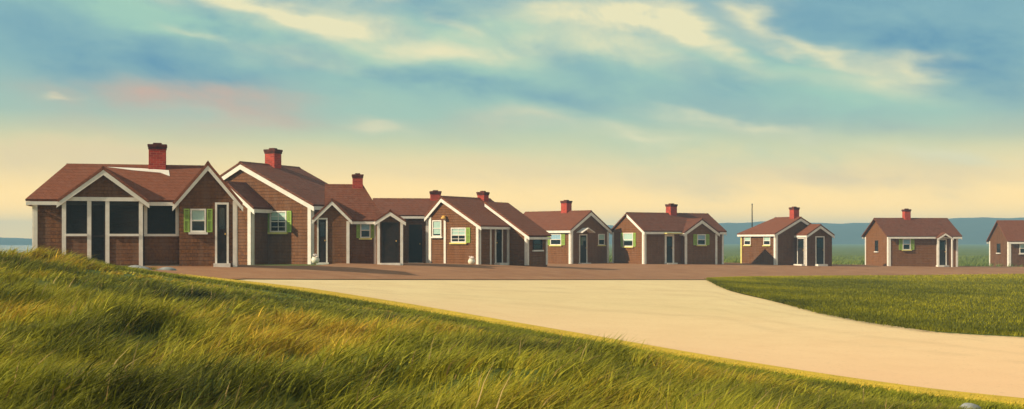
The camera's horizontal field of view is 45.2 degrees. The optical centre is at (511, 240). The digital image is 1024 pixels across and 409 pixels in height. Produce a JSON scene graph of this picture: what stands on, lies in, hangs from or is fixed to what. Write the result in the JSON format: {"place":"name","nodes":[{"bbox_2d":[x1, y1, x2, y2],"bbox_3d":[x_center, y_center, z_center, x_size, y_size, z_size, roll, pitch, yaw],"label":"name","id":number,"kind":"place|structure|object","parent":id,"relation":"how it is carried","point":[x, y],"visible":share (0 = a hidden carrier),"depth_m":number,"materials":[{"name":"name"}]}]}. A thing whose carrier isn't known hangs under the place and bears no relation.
{"place":"outdoors","nodes":[
{"label":"outdoors","id":0,"kind":"place"},
{"bbox_2d":[0,245,31,255],"bbox_3d":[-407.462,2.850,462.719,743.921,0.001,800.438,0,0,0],"label":"sea","id":1,"kind":"structure","parent":0,"point":[18,247],"depth_m":489.15,"materials":[{"name":"blue liquid"}]},
{"bbox_2d":[468,256,474,263],"bbox_3d":[-1.968,0.965,59.800,0.357,0.412,0.357,0,0,0],"label":"flower pot","id":2,"kind":"object","parent":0,"point":[471,260],"visible":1,"depth_m":59.69,"materials":[{"name":"ceramic"}]},
{"bbox_2d":[0,244,1023,408],"bbox_3d":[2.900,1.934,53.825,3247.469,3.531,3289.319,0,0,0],"label":"ground","id":3,"kind":"structure","parent":0,"point":[848,250],"depth_m":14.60,"materials":[{"name":"green plant"}]},
{"bbox_2d":[25,143,242,266],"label":"cottage","id":4,"kind":"structure","parent":3,"relation":"on","point":[157,211],"depth_m":41.94,"materials":[{"name":"white paint"}]},
{"bbox_2d":[92,202,104,261],"bbox_3d":[-13.908,-0.240,41.322,0.440,2.120,0.040,0,0,-14],"label":"screen door","id":5,"kind":"structure","parent":4,"relation":"in","point":[98,208],"depth_m":41.32,"materials":[{"name":"grey wood"}]},
{"bbox_2d":[184,209,211,233],"bbox_3d":[-10.722,-0.643,42.003,0.950,0.875,0.100,0,0,-14],"label":"window","id":6,"kind":"structure","parent":4,"relation":"in","point":[196,219],"depth_m":42.02,"materials":[{"name":"white paint"}]},
{"bbox_2d":[215,202,228,262],"bbox_3d":[-9.966,-0.255,42.207,0.460,2.090,0.070,0,0,-14],"label":"door","id":7,"kind":"structure","parent":4,"relation":"in","point":[221,208],"depth_m":42.22,"materials":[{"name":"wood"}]},
{"bbox_2d":[130,265,151,269],"bbox_3d":[-11.751,0.931,38.621,0.915,0.310,0.626,0,0,0],"label":"rock","id":8,"kind":"object","parent":3,"relation":"on","point":[139,266],"visible":0.27,"depth_m":38.43,"materials":[{"name":"stone"}]},
{"bbox_2d":[156,267,176,269],"bbox_3d":[-10.956,0.960,38.894,0.671,0.241,0.479,0,0,0],"label":"rock","id":9,"kind":"object","parent":3,"relation":"on","point":[166,268],"visible":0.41,"depth_m":38.76,"materials":[{"name":"stone"}]},
{"bbox_2d":[220,148,327,264],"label":"cottage","id":10,"kind":"structure","parent":3,"relation":"on","point":[283,205],"depth_m":59.65,"materials":[{"name":"white paint"}]},
{"bbox_2d":[267,211,291,233],"bbox_3d":[-11.375,-0.866,59.700,1.528,1.124,0.124,0,0,24],"label":"window","id":11,"kind":"structure","parent":10,"relation":"in","point":[278,221],"depth_m":59.70,"materials":[{"name":"white paint"}]},
{"bbox_2d":[311,254,319,262],"bbox_3d":[-8.384,0.776,52.400,0.357,0.416,0.357,0,0,0],"label":"flower pot","id":12,"kind":"object","parent":3,"relation":"on","point":[315,259],"visible":1,"depth_m":52.28,"materials":[{"name":"ceramic"}]},
{"bbox_2d":[312,173,405,264],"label":"cottage","id":13,"kind":"structure","parent":3,"relation":"on","point":[352,223],"depth_m":53.68,"materials":[{"name":"white paint"}]},
{"bbox_2d":[317,218,327,262],"bbox_3d":[-8.263,-0.005,53.528,0.455,1.941,0.047,0,0,-9],"label":"door","id":14,"kind":"structure","parent":13,"relation":"in","point":[322,223],"depth_m":53.53,"materials":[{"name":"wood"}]},
{"bbox_2d":[357,224,373,239],"bbox_3d":[-6.453,-0.410,54.059,0.767,0.753,0.095,0,0,-9],"label":"window","id":15,"kind":"structure","parent":13,"relation":"in","point":[365,230],"depth_m":54.09,"materials":[{"name":"white paint"}]},
{"bbox_2d":[381,222,398,262],"bbox_3d":[-5.304,0.099,53.537,0.758,1.771,0.066,0,0,-9],"label":"door","id":16,"kind":"structure","parent":13,"relation":"in","point":[389,230],"depth_m":53.54,"materials":[{"name":"grey wood"}]},
{"bbox_2d":[373,190,441,262],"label":"cottage","id":17,"kind":"structure","parent":3,"relation":"on","point":[412,212],"depth_m":66.14,"materials":[{"name":"white paint"}]},
{"bbox_2d":[409,225,421,262],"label":"door","id":18,"kind":"structure","parent":17,"relation":"in","point":[415,231],"depth_m":66.06,"materials":[{"name":"blue wood"}]},
{"bbox_2d":[424,191,551,266],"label":"cottage","id":19,"kind":"structure","parent":3,"relation":"on","point":[482,228],"depth_m":61.82,"materials":[{"name":"white paint"}]},
{"bbox_2d":[431,220,442,237],"bbox_3d":[-3.780,-0.563,61.688,0.680,0.895,0.100,0,0,32],"label":"window","id":20,"kind":"structure","parent":19,"relation":"in","point":[436,224],"depth_m":61.71,"materials":[{"name":"white paint"}]},
{"bbox_2d":[449,228,469,243],"bbox_3d":[-2.591,-0.222,60.944,1.205,0.815,0.100,0,0,32],"label":"window","id":21,"kind":"structure","parent":19,"relation":"in","point":[458,235],"depth_m":60.97,"materials":[{"name":"white paint"}]},
{"bbox_2d":[495,229,502,262],"bbox_3d":[-0.654,0.245,61.923,0.070,1.770,0.700,0,0,32],"label":"door","id":22,"kind":"structure","parent":19,"relation":"in","point":[498,232],"depth_m":61.93,"materials":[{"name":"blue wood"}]},
{"bbox_2d":[532,239,543,250],"bbox_3d":[1.329,0.247,62.806,0.100,0.635,1.020,0,0,32],"label":"window","id":23,"kind":"structure","parent":19,"relation":"in","point":[537,243],"depth_m":62.84,"materials":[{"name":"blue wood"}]},
{"bbox_2d":[524,200,611,263],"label":"cottage","id":24,"kind":"structure","parent":3,"relation":"on","point":[579,236],"depth_m":83.30,"materials":[{"name":"white paint"}]},
{"bbox_2d":[547,234,564,245],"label":"window","id":25,"kind":"structure","parent":24,"relation":"in","point":[556,239],"depth_m":82.86,"materials":[{"name":"white glass"}]},
{"bbox_2d":[579,234,586,262],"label":"door","id":26,"kind":"structure","parent":24,"relation":"in","point":[582,237],"depth_m":82.80,"materials":[{"name":"wood"}]},
{"bbox_2d":[597,234,605,245],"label":"window","id":27,"kind":"structure","parent":24,"relation":"in","point":[601,237],"depth_m":84.19,"materials":[{"name":"white paint"}]},
{"bbox_2d":[610,203,726,263],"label":"cottage","id":28,"kind":"structure","parent":3,"relation":"on","point":[671,235],"depth_m":83.70,"materials":[{"name":"white paint"}]},
{"bbox_2d":[621,233,635,247],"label":"window","id":29,"kind":"structure","parent":28,"relation":"in","point":[628,239],"depth_m":83.39,"materials":[{"name":"white paint"}]},
{"bbox_2d":[665,234,673,262],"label":"door","id":30,"kind":"structure","parent":28,"relation":"in","point":[669,238],"depth_m":83.13,"materials":[{"name":"wood"}]},
{"bbox_2d":[693,234,708,245],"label":"window","id":31,"kind":"structure","parent":28,"relation":"in","point":[700,239],"depth_m":84.13,"materials":[{"name":"white paint"}]},
{"bbox_2d":[737,207,834,265],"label":"cottage","id":32,"kind":"structure","parent":3,"relation":"on","point":[793,238],"depth_m":88.67,"materials":[{"name":"white paint"}]},
{"bbox_2d":[743,236,751,245],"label":"window","id":33,"kind":"structure","parent":32,"relation":"in","point":[747,240],"depth_m":90.73,"materials":[{"name":"white paint"}]},
{"bbox_2d":[762,236,770,245],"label":"window","id":34,"kind":"structure","parent":32,"relation":"in","point":[766,239],"depth_m":88.77,"materials":[{"name":"white paint"}]},
{"bbox_2d":[797,238,804,263],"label":"door","id":35,"kind":"structure","parent":32,"relation":"in","point":[800,241],"depth_m":88.32,"materials":[{"name":"wood"}]},
{"bbox_2d":[815,236,824,263],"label":"door","id":36,"kind":"structure","parent":32,"relation":"in","point":[819,240],"depth_m":88.34,"materials":[{"name":"wood"}]},
{"bbox_2d":[861,209,961,266],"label":"cottage","id":37,"kind":"structure","parent":3,"relation":"on","point":[906,239],"depth_m":92.59,"materials":[{"name":"white paint"}]},
{"bbox_2d":[874,240,878,251],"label":"window","id":38,"kind":"structure","parent":37,"relation":"in","point":[876,241],"depth_m":93.97,"materials":[{"name":"grey wood"}]},
{"bbox_2d":[899,239,913,250],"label":"window","id":39,"kind":"structure","parent":37,"relation":"in","point":[907,243],"depth_m":92.19,"materials":[{"name":"white paint"}]},
{"bbox_2d":[936,239,946,264],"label":"door","id":40,"kind":"structure","parent":37,"relation":"in","point":[942,242],"depth_m":92.58,"materials":[{"name":"wood"}]},
{"bbox_2d":[960,403,981,408],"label":"rock","id":41,"kind":"object","parent":3,"relation":"on","point":[972,405],"visible":0.79,"depth_m":13.99,"materials":[{"name":"stone"}]},
{"bbox_2d":[986,220,1023,266],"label":"cottage","id":42,"kind":"structure","parent":3,"relation":"on","point":[1005,240],"depth_m":105.99,"materials":[{"name":"white paint"}]},
{"bbox_2d":[996,244,1000,253],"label":"window","id":43,"kind":"structure","parent":42,"relation":"in","point":[998,245],"depth_m":106.79,"materials":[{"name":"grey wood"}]},
{"bbox_2d":[1019,244,1023,253],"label":"window","id":44,"kind":"structure","parent":42,"relation":"in","point":[1021,246],"depth_m":105.06,"materials":[{"name":"white paint"}]},
{"bbox_2d":[0,217,1023,244],"bbox_3d":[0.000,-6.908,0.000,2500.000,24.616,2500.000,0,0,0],"label":"hills","id":45,"kind":"structure","parent":0,"point":[977,230],"depth_m":824.52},
{"bbox_2d":[0,0,1023,238],"label":"sky","id":46,"kind":"structure","parent":0,"point":[836,111],"materials":[{"name":"blue"}]},
{"bbox_2d":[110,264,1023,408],"bbox_3d":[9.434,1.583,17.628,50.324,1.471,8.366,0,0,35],"label":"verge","id":47,"kind":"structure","parent":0,"point":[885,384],"depth_m":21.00,"materials":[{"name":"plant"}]},
{"bbox_2d":[136,262,1023,279],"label":"gravel road","id":48,"kind":"structure","parent":0,"point":[609,270],"depth_m":56.34,"materials":[{"name":"gravel"}]},
{"bbox_2d":[234,279,1023,397],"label":"sand drive","id":49,"kind":"structure","parent":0,"point":[705,317],"depth_m":29.35,"materials":[{"name":"beige sand"}]},
{"bbox_2d":[609,254,1023,266],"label":"field grass","id":50,"kind":"structure","parent":0,"point":[859,260],"depth_m":125.93,"materials":[{"name":"green plant"}]},
{"bbox_2d":[706,273,1023,335],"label":"lawn","id":51,"kind":"structure","parent":0,"point":[997,317],"depth_m":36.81,"materials":[{"name":"plant"}]}
]}

